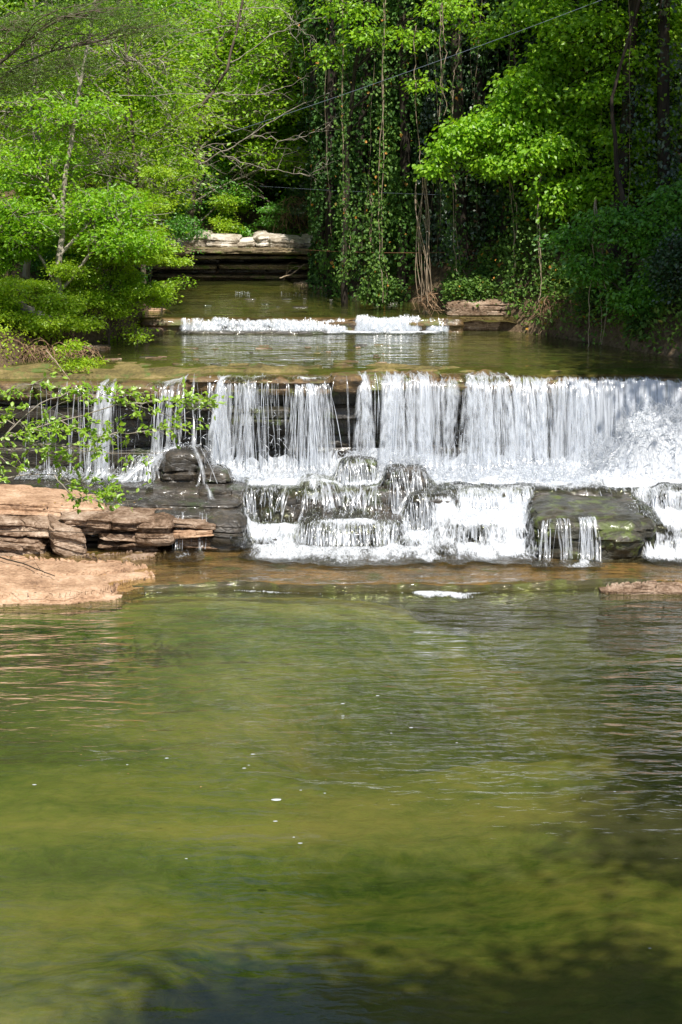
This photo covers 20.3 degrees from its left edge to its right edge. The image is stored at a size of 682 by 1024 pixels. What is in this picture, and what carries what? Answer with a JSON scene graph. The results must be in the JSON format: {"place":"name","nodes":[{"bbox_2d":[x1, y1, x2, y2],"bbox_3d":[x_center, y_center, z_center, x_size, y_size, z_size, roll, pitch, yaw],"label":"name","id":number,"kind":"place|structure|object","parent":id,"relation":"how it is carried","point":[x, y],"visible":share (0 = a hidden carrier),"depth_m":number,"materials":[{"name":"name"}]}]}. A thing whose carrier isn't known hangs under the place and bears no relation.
{"place":"outdoors","nodes":[
{"label":"outdoors","id":0,"kind":"place"},
{"bbox_2d":[136,280,512,316],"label":"pool water","id":1,"kind":"structure","parent":0,"point":[269,284],"depth_m":37.09,"materials":[{"name":"liquid"}]},
{"bbox_2d":[0,596,681,1023],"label":"pool bed","id":2,"kind":"object","parent":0,"point":[346,878],"visible":0.91,"depth_m":18.83,"materials":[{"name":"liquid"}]},
{"bbox_2d":[0,69,681,366],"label":"hillside ground","id":3,"kind":"structure","parent":0,"point":[437,277],"depth_m":34.23,"materials":[{"name":"brown soil"}]},
{"bbox_2d":[0,178,66,281],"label":"shrub","id":4,"kind":"object","parent":3,"relation":"on","point":[5,266],"visible":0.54,"depth_m":31.37,"materials":[{"name":"green plant"}]},
{"bbox_2d":[5,338,102,364],"bbox_3d":[-4.720,-2.421,30.257,1.929,0.699,0.782,0,12,0],"label":"root mass","id":5,"kind":"object","parent":3,"relation":"attached to","point":[34,349],"visible":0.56,"depth_m":30.30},
{"bbox_2d":[0,257,109,338],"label":"shrub","id":6,"kind":"object","parent":3,"relation":"on","point":[58,305],"visible":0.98,"depth_m":30.86,"materials":[{"name":"green plant"}]},
{"bbox_2d":[0,0,134,277],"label":"tree","id":7,"kind":"object","parent":3,"relation":"on","point":[26,269],"visible":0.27,"depth_m":33.29,"materials":[{"name":"green plant"}]},
{"bbox_2d":[0,230,144,367],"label":"undergrowth","id":8,"kind":"object","parent":3,"relation":"on","point":[47,338],"visible":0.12,"depth_m":31.41,"materials":[{"name":"green plant"}]},
{"bbox_2d":[0,0,187,331],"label":"tree","id":9,"kind":"object","parent":3,"relation":"on","point":[125,239],"visible":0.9,"depth_m":31.39,"materials":[{"name":"green plant"}]},
{"bbox_2d":[0,0,195,105],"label":"tree","id":10,"kind":"object","parent":3,"relation":"on","point":[77,14],"visible":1,"depth_m":27.68,"materials":[{"name":"green plant"}]},
{"bbox_2d":[6,165,196,312],"bbox_3d":[-4.189,-4.575,32.944,3.412,2.874,2.017,0,12,0],"label":"shrub","id":11,"kind":"object","parent":3,"relation":"on","point":[159,171],"visible":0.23,"depth_m":32.62,"materials":[{"name":"green plant"}]},
{"bbox_2d":[37,231,183,344],"bbox_3d":[-3.887,-3.529,32.142,2.543,2.562,1.742,0,12,0],"label":"shrub","id":12,"kind":"object","parent":3,"relation":"on","point":[137,293],"visible":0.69,"depth_m":31.84,"materials":[{"name":"green plant"}]},
{"bbox_2d":[14,213,211,295],"bbox_3d":[-4.378,-4.642,34.316,4.093,1.562,1.815,2,12,11],"label":"shrub","id":13,"kind":"object","parent":3,"relation":"on","point":[183,228],"visible":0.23,"depth_m":34.16,"materials":[{"name":"green plant"}]},
{"bbox_2d":[0,372,233,513],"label":"leafy branch","id":14,"kind":"object","parent":3,"relation":"on","point":[44,450],"visible":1,"depth_m":20.71,"materials":[{"name":"green plant"}]},
{"bbox_2d":[0,0,241,243],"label":"tree","id":15,"kind":"object","parent":3,"relation":"on","point":[199,38],"visible":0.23,"depth_m":36.15,"materials":[{"name":"green plant"}]},
{"bbox_2d":[1,0,243,215],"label":"bare limbed tree","id":16,"kind":"object","parent":3,"relation":"on","point":[101,94],"visible":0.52,"depth_m":32.18,"materials":[{"name":"green plant"}]},
{"bbox_2d":[0,2,257,307],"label":"tree","id":17,"kind":"object","parent":3,"relation":"on","point":[126,64],"visible":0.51,"depth_m":34.99,"materials":[{"name":"green plant"}]},
{"bbox_2d":[123,326,158,356],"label":"shrub","id":18,"kind":"object","parent":3,"relation":"on","point":[139,337],"visible":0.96,"depth_m":31.95,"materials":[{"name":"green plant"}]},
{"bbox_2d":[51,0,251,203],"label":"tree","id":19,"kind":"object","parent":3,"relation":"on","point":[158,124],"visible":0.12,"depth_m":39.94,"materials":[{"name":"green plant"}]},
{"bbox_2d":[110,0,299,192],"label":"slope tree","id":20,"kind":"object","parent":3,"relation":"on","point":[211,142],"visible":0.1,"depth_m":44.60,"materials":[{"name":"green plant"}]},
{"bbox_2d":[133,0,306,146],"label":"slope tree","id":21,"kind":"object","parent":3,"relation":"on","point":[200,20],"visible":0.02,"depth_m":44.63,"materials":[{"name":"green plant"}]},
{"bbox_2d":[131,230,348,283],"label":"banded cliff","id":22,"kind":"structure","parent":3,"relation":"on","point":[260,251],"depth_m":42.22,"materials":[{"name":"stone"}]},
{"bbox_2d":[159,150,266,228],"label":"tree","id":23,"kind":"object","parent":22,"relation":"on","point":[204,180],"visible":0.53,"depth_m":43.45,"materials":[{"name":"green plant"}]},
{"bbox_2d":[205,192,244,233],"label":"shrub","id":24,"kind":"object","parent":22,"relation":"on","point":[219,222],"visible":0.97,"depth_m":42.99,"materials":[{"name":"green plant"}]},
{"bbox_2d":[225,185,257,233],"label":"shrub","id":25,"kind":"object","parent":22,"relation":"on","point":[242,208],"visible":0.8,"depth_m":43.53,"materials":[{"name":"green plant"}]},
{"bbox_2d":[155,0,337,227],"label":"tree","id":26,"kind":"object","parent":22,"relation":"on","point":[271,57],"visible":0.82,"depth_m":42.40,"materials":[{"name":"green plant"}]},
{"bbox_2d":[253,195,301,233],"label":"shrub","id":27,"kind":"object","parent":22,"relation":"on","point":[271,210],"visible":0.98,"depth_m":43.20,"materials":[{"name":"green plant"}]},
{"bbox_2d":[267,195,310,235],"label":"shrub","id":28,"kind":"object","parent":22,"relation":"on","point":[288,205],"visible":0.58,"depth_m":43.04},
{"bbox_2d":[134,0,350,194],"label":"tree","id":29,"kind":"object","parent":3,"relation":"on","point":[245,133],"visible":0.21,"depth_m":44.35,"materials":[{"name":"green plant"}]},
{"bbox_2d":[128,0,366,267],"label":"bare limbed tree","id":30,"kind":"object","parent":3,"relation":"on","point":[207,98],"visible":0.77,"depth_m":36.62,"materials":[{"name":"grey plant"}]},
{"bbox_2d":[163,0,350,203],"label":"tree","id":31,"kind":"object","parent":3,"relation":"on","point":[289,127],"visible":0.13,"depth_m":44.66,"materials":[{"name":"green plant"}]},
{"bbox_2d":[0,44,521,237],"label":"undergrowth","id":32,"kind":"object","parent":3,"relation":"on","point":[251,229],"visible":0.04,"depth_m":44.64,"materials":[{"name":"green plant"}]},
{"bbox_2d":[139,314,464,344],"bbox_3d":[-0.707,-3.318,34.711,5.962,0.504,1.310,0,12,0],"label":"ledge","id":33,"kind":"object","parent":3,"relation":"on","point":[349,323],"visible":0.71,"depth_m":34.46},
{"bbox_2d":[182,315,446,333],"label":"cascade","id":34,"kind":"object","parent":33,"relation":"on","point":[387,326],"visible":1,"depth_m":34.39,"materials":[{"name":"liquid"}]},
{"bbox_2d":[258,0,370,234],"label":"shaded tree","id":35,"kind":"object","parent":3,"relation":"on","point":[291,190],"visible":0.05,"depth_m":43.31,"materials":[{"name":"green plant"}]},
{"bbox_2d":[294,0,338,287],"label":"ivy covered tree","id":36,"kind":"object","parent":3,"relation":"on","point":[309,85],"visible":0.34,"depth_m":40.14,"materials":[{"name":"green plant"}]},
{"bbox_2d":[0,467,661,555],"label":"cascade bench","id":37,"kind":"object","parent":3,"relation":"on","point":[238,487],"visible":0.14,"depth_m":27.72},
{"bbox_2d":[132,457,160,479],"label":"cascade","id":38,"kind":"object","parent":37,"relation":"on","point":[156,469],"visible":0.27,"depth_m":28.48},
{"bbox_2d":[160,446,210,481],"bbox_3d":[-2.317,-0.531,28.565,0.800,0.914,0.779,0,12,0],"label":"boulder","id":39,"kind":"object","parent":37,"relation":"on","point":[182,464],"visible":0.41,"depth_m":28.23,"materials":[{"name":"stone"}]},
{"bbox_2d":[198,484,232,495],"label":"boulder","id":40,"kind":"object","parent":37,"relation":"on","point":[220,489],"visible":0.36,"depth_m":27.64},
{"bbox_2d":[337,455,380,483],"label":"boulder","id":41,"kind":"object","parent":37,"relation":"on","point":[366,460],"visible":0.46,"depth_m":28.07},
{"bbox_2d":[114,457,681,566],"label":"cascade","id":42,"kind":"object","parent":37,"relation":"on","point":[511,517],"visible":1,"depth_m":26.89,"materials":[{"name":"liquid"}]},
{"bbox_2d":[380,465,431,489],"bbox_3d":[0.944,-0.331,28.117,0.834,0.701,0.760,0,12,0],"label":"boulder","id":43,"kind":"object","parent":37,"relation":"on","point":[408,472],"visible":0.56,"depth_m":27.78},
{"bbox_2d":[456,487,505,510],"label":"boulder","id":44,"kind":"object","parent":37,"relation":"on","point":[484,501],"visible":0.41,"depth_m":27.54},
{"bbox_2d":[437,518,527,540],"bbox_3d":[2.039,0.370,27.249,1.348,0.685,1.012,0,12,0],"label":"boulder","id":45,"kind":"object","parent":37,"relation":"on","point":[479,531],"visible":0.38,"depth_m":26.78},
{"bbox_2d":[650,483,681,509],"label":"boulder","id":46,"kind":"object","parent":37,"relation":"on","point":[665,489],"visible":0.3,"depth_m":27.47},
{"bbox_2d":[148,283,514,322],"bbox_3d":[-0.100,-4.284,38.580,10.200,0.098,8.300,0,12,0],"label":"bed","id":47,"kind":"object","parent":3,"relation":"on","point":[233,300],"visible":0.16,"depth_m":37.76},
{"bbox_2d":[412,177,444,315],"bbox_3d":[1.614,-4.825,34.662,0.638,2.658,0.744,6,13,28],"label":"dry vine bundle","id":48,"kind":"object","parent":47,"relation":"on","point":[426,251],"visible":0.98,"depth_m":34.79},
{"bbox_2d":[304,0,359,297],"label":"ivy covered tree","id":49,"kind":"object","parent":3,"relation":"on","point":[328,186],"visible":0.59,"depth_m":38.86,"materials":[{"name":"green plant"}]},
{"bbox_2d":[0,362,681,467],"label":"waterfall ledge","id":50,"kind":"object","parent":3,"relation":"on","point":[348,381],"visible":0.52,"depth_m":29.12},
{"bbox_2d":[47,336,109,373],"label":"shrub","id":51,"kind":"object","parent":50,"relation":"on","point":[76,362],"visible":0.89,"depth_m":29.65,"materials":[{"name":"green plant"}]},
{"bbox_2d":[227,404,292,425],"bbox_3d":[-1.229,-1.474,28.917,1.009,0.291,0.593,0,12,0],"label":"mossy step","id":52,"kind":"object","parent":50,"relation":"on","point":[280,416],"visible":0.9,"depth_m":28.69,"materials":[{"name":"stone"}]},
{"bbox_2d":[17,371,681,496],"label":"waterfall","id":53,"kind":"structure","parent":50,"relation":"on","point":[643,449],"depth_m":28.61,"materials":[{"name":"liquid"}]},
{"bbox_2d":[292,0,414,257],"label":"shaded tree","id":54,"kind":"object","parent":3,"relation":"on","point":[366,160],"visible":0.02,"depth_m":41.48,"materials":[{"name":"green plant"}]},
{"bbox_2d":[313,0,398,301],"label":"ivy covered tree","id":55,"kind":"object","parent":3,"relation":"on","point":[359,157],"visible":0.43,"depth_m":37.88,"materials":[{"name":"green plant"}]},
{"bbox_2d":[336,0,422,233],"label":"shaded tree","id":56,"kind":"object","parent":3,"relation":"on","point":[417,62],"visible":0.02,"depth_m":40.77,"materials":[{"name":"green plant"}]},
{"bbox_2d":[352,276,407,312],"bbox_3d":[0.739,-3.927,36.155,1.086,1.153,1.099,6,13,25],"label":"ivy mound","id":57,"kind":"object","parent":3,"relation":"on","point":[397,290],"visible":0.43,"depth_m":35.94,"materials":[{"name":"green plant"}]},
{"bbox_2d":[361,3,399,278],"bbox_3d":[0.860,-11.065,38.001,1.202,12.973,1.287,8,14,33],"label":"ivy covered tree","id":58,"kind":"object","parent":3,"relation":"on","point":[392,65],"visible":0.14,"depth_m":38.74,"materials":[{"name":"green plant"}]},
{"bbox_2d":[369,0,433,306],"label":"ivy covered tree","id":59,"kind":"object","parent":3,"relation":"on","point":[404,210],"visible":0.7,"depth_m":37.05,"materials":[{"name":"green plant"}]},
{"bbox_2d":[374,0,451,229],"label":"shaded tree","id":60,"kind":"object","parent":3,"relation":"on","point":[412,71],"visible":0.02,"depth_m":39.82,"materials":[{"name":"green plant"}]},
{"bbox_2d":[298,0,532,307],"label":"tree","id":61,"kind":"object","parent":3,"relation":"on","point":[360,36],"visible":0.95,"depth_m":34.88,"materials":[{"name":"green plant"}]},
{"bbox_2d":[326,0,370,285],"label":"hanging vine","id":62,"kind":"object","parent":61,"relation":"hanging from","point":[348,264],"visible":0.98,"depth_m":35.69,"materials":[{"name":"green plant"}]},
{"bbox_2d":[353,0,403,305],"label":"hanging vine","id":63,"kind":"object","parent":61,"relation":"hanging from","point":[378,271],"visible":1,"depth_m":35.11,"materials":[{"name":"green plant"}]},
{"bbox_2d":[354,190,376,306],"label":"hanging vine","id":64,"kind":"object","parent":63,"relation":"hanging from","point":[367,292],"visible":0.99,"depth_m":35.56,"materials":[{"name":"green plant"}]},
{"bbox_2d":[432,2,456,119],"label":"hanging vine","id":65,"kind":"object","parent":61,"relation":"hanging from","point":[443,70],"visible":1,"depth_m":34.46,"materials":[{"name":"green plant"}]},
{"bbox_2d":[427,90,479,299],"bbox_3d":[2.225,-5.738,35.183,1.260,4.058,1.078,0,12,0],"label":"hanging vine","id":66,"kind":"object","parent":61,"relation":"hanging from","point":[449,194],"visible":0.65,"depth_m":35.20,"materials":[{"name":"green plant"}]},
{"bbox_2d":[420,5,435,262],"bbox_3d":[2.512,-9.954,36.855,4.474,10.473,5.243,0,12,0],"label":"vine","id":67,"kind":"object","parent":3,"relation":"on","point":[428,131],"visible":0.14,"depth_m":37.61,"materials":[{"name":"green plant"}]},
{"bbox_2d":[413,0,474,267],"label":"ivy covered tree","id":68,"kind":"object","parent":3,"relation":"on","point":[433,231],"visible":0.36,"depth_m":36.66,"materials":[{"name":"green plant"}]},
{"bbox_2d":[413,0,503,268],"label":"ivy covered tree","id":69,"kind":"object","parent":3,"relation":"on","point":[461,193],"visible":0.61,"depth_m":35.87,"materials":[{"name":"green plant"}]},
{"bbox_2d":[410,0,527,192],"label":"shaded tree","id":70,"kind":"object","parent":3,"relation":"on","point":[495,66],"visible":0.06,"depth_m":38.60,"materials":[{"name":"green plant"}]},
{"bbox_2d":[439,272,501,313],"bbox_3d":[2.377,-3.793,35.166,1.175,1.297,1.204,0,12,0],"label":"ivy mound","id":71,"kind":"object","parent":3,"relation":"on","point":[464,288],"visible":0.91,"depth_m":34.93,"materials":[{"name":"green plant"}]},
{"bbox_2d":[444,298,511,331],"bbox_3d":[2.908,-3.660,35.276,2.052,0.663,1.214,0,12,0],"label":"rock","id":72,"kind":"object","parent":3,"relation":"on","point":[462,309],"visible":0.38,"depth_m":34.73,"materials":[{"name":"brown stone"}]},
{"bbox_2d":[452,257,506,280],"bbox_3d":[2.797,-4.417,35.661,1.475,0.918,1.083,0,12,0],"label":"ivy mound","id":73,"kind":"object","parent":3,"relation":"on","point":[481,272],"visible":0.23,"depth_m":35.47,"materials":[{"name":"green plant"}]},
{"bbox_2d":[461,0,505,239],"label":"ivy covered tree","id":74,"kind":"object","parent":3,"relation":"on","point":[480,83],"visible":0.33,"depth_m":36.22,"materials":[{"name":"green plant"}]},
{"bbox_2d":[455,0,537,236],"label":"ivy covered tree","id":75,"kind":"object","parent":3,"relation":"on","point":[494,14],"visible":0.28,"depth_m":35.46,"materials":[{"name":"green plant"}]},
{"bbox_2d":[407,0,619,224],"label":"maple tree","id":76,"kind":"object","parent":3,"relation":"on","point":[513,130],"visible":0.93,"depth_m":33.70,"materials":[{"name":"green plant"}]},
{"bbox_2d":[474,173,546,306],"bbox_3d":[3.057,-5.124,34.434,1.185,2.831,1.093,-5,13,-22],"label":"hanging vine","id":77,"kind":"object","parent":76,"relation":"hanging from","point":[516,257],"visible":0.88,"depth_m":34.52,"materials":[{"name":"green plant"}]},
{"bbox_2d":[518,144,557,309],"bbox_3d":[3.608,-5.072,34.109,0.908,3.028,0.958,0,12,0],"label":"hanging vine","id":78,"kind":"object","parent":76,"relation":"hanging from","point":[542,232],"visible":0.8,"depth_m":34.10,"materials":[{"name":"green plant"}]},
{"bbox_2d":[362,78,681,357],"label":"undergrowth","id":79,"kind":"object","parent":3,"relation":"on","point":[483,254],"visible":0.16,"depth_m":34.33,"materials":[{"name":"green plant"}]},
{"bbox_2d":[492,0,572,220],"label":"ivy covered tree","id":80,"kind":"object","parent":3,"relation":"on","point":[533,37],"visible":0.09,"depth_m":35.38,"materials":[{"name":"green plant"}]},
{"bbox_2d":[532,0,599,221],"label":"ivy covered tree","id":81,"kind":"object","parent":3,"relation":"on","point":[589,149],"visible":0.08,"depth_m":34.68,"materials":[{"name":"green plant"}]},
{"bbox_2d":[520,0,681,206],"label":"tree","id":82,"kind":"object","parent":3,"relation":"on","point":[597,27],"visible":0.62,"depth_m":33.10,"materials":[{"name":"green plant"}]},
{"bbox_2d":[567,253,638,323],"bbox_3d":[4.710,-3.811,32.870,1.587,1.344,1.199,0,12,0],"label":"ivy mound","id":83,"kind":"object","parent":3,"relation":"on","point":[582,297],"visible":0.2,"depth_m":32.80,"materials":[{"name":"green plant"}]},
{"bbox_2d":[530,0,681,324],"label":"tree","id":84,"kind":"object","parent":3,"relation":"on","point":[625,224],"visible":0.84,"depth_m":31.57,"materials":[{"name":"green plant"}]},
{"bbox_2d":[576,199,611,354],"bbox_3d":[4.289,-3.894,32.047,0.638,2.732,0.615,0,12,0],"label":"hanging vine","id":85,"kind":"object","parent":84,"relation":"hanging from","point":[595,303],"visible":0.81,"depth_m":32.10,"materials":[{"name":"green plant"}]},
{"bbox_2d":[576,0,639,224],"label":"ivy covered tree","id":86,"kind":"object","parent":3,"relation":"on","point":[603,68],"visible":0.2,"depth_m":33.81,"materials":[{"name":"green plant"}]},
{"bbox_2d":[604,0,639,266],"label":"canopy tree","id":87,"kind":"object","parent":3,"relation":"on","point":[632,5],"visible":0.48,"depth_m":33.14,"materials":[{"name":"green plant"}]},
{"bbox_2d":[612,298,673,341],"bbox_3d":[5.305,-3.200,31.877,1.360,1.176,1.266,6,13,27],"label":"ivy mound","id":88,"kind":"object","parent":3,"relation":"on","point":[644,315],"visible":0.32,"depth_m":31.61,"materials":[{"name":"green plant"}]},
{"bbox_2d":[618,0,681,237],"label":"ivy covered tree","id":89,"kind":"object","parent":3,"relation":"on","point":[664,157],"visible":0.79,"depth_m":32.79,"materials":[{"name":"green plant"}]},
{"bbox_2d":[638,227,681,316],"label":"ivy mound","id":90,"kind":"object","parent":3,"relation":"on","point":[672,253],"visible":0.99,"depth_m":30.90,"materials":[{"name":"green plant"}]},
{"bbox_2d":[0,584,681,791],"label":"pool water","id":91,"kind":"structure","parent":0,"point":[414,631],"depth_m":22.28,"materials":[{"name":"liquid"}]},
{"bbox_2d":[117,588,598,594],"bbox_3d":[1.695,1.030,24.643,9.610,0.004,0.558,0,12,0],"label":"foam line","id":92,"kind":"object","parent":91,"relation":"on","point":[555,590],"visible":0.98,"depth_m":24.59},
{"bbox_2d":[414,590,472,598],"bbox_3d":[1.310,1.061,24.447,1.100,0.018,0.770,0,12,0],"label":"foam patch","id":93,"kind":"object","parent":91,"relation":"on","point":[439,592],"visible":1,"depth_m":24.46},
{"bbox_2d":[0,331,681,380],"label":"pool water","id":94,"kind":"structure","parent":0,"point":[345,342],"depth_m":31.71,"materials":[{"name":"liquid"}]},
{"bbox_2d":[514,291,569,339],"bbox_3d":[4.123,-3.474,33.923,2.144,0.902,0.810,0,12,0],"label":"root mass","id":95,"kind":"object","parent":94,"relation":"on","point":[549,307],"visible":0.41,"depth_m":33.88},
{"bbox_2d":[10,546,681,751],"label":"rock shelf","id":96,"kind":"object","parent":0,"point":[646,738],"visible":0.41,"depth_m":25.16,"materials":[{"name":"stone"}]},
{"bbox_2d":[0,556,155,575],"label":"flat slab","id":97,"kind":"structure","parent":96,"relation":"on","point":[61,567],"depth_m":25.50,"materials":[{"name":"beige stone"}]},
{"bbox_2d":[0,569,156,613],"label":"flat slab","id":98,"kind":"structure","parent":96,"relation":"on","point":[56,594],"depth_m":24.39,"materials":[{"name":"beige stone"}]},
{"bbox_2d":[74,549,168,564],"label":"flat slab","id":99,"kind":"structure","parent":96,"relation":"on","point":[140,555],"depth_m":26.27,"materials":[{"name":"brown stone"}]},
{"bbox_2d":[0,484,249,557],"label":"layered outcrop","id":100,"kind":"object","parent":96,"relation":"on","point":[149,521],"visible":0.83,"depth_m":26.63,"materials":[{"name":"beige stone"}]},
{"bbox_2d":[195,465,232,484],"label":"boulder","id":101,"kind":"object","parent":100,"relation":"on","point":[222,475],"visible":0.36,"depth_m":28.05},
{"bbox_2d":[9,544,681,594],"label":"shallow water","id":102,"kind":"structure","parent":96,"relation":"on","point":[404,574],"depth_m":25.59,"materials":[{"name":"liquid"}]},
{"bbox_2d":[299,508,405,546],"bbox_3d":[0.167,0.337,27.515,1.613,0.680,1.166,0,12,0],"label":"flat rock","id":103,"kind":"object","parent":96,"relation":"on","point":[314,541],"visible":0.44,"depth_m":27.02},
{"bbox_2d":[322,531,396,547],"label":"boulder","id":104,"kind":"object","parent":103,"relation":"on","point":[366,540],"visible":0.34,"depth_m":26.91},
{"bbox_2d":[405,490,458,530],"bbox_3d":[1.341,0.101,27.681,0.851,0.830,0.768,0,12,0],"label":"boulder","id":105,"kind":"object","parent":96,"relation":"on","point":[419,503],"visible":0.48,"depth_m":27.36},
{"bbox_2d":[526,494,655,562],"bbox_3d":[3.534,0.310,27.015,2.013,0.926,1.927,0,12,0],"label":"boulder","id":106,"kind":"object","parent":96,"relation":"on","point":[610,512],"visible":0.61,"depth_m":26.26,"materials":[{"name":"stone"}]},
{"bbox_2d":[593,529,644,562],"bbox_3d":[3.790,0.524,26.405,0.785,0.712,0.935,0,12,0],"label":"boulder","id":107,"kind":"object","parent":96,"relation":"on","point":[620,545],"visible":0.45,"depth_m":26.03,"materials":[{"name":"stone"}]},
{"bbox_2d":[598,579,681,600],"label":"flat slab","id":108,"kind":"structure","parent":96,"relation":"on","point":[666,589],"depth_m":24.60,"materials":[{"name":"brown stone"}]},
{"bbox_2d":[651,512,681,549],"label":"boulder","id":109,"kind":"object","parent":96,"relation":"on","point":[661,528],"visible":0.2,"depth_m":26.53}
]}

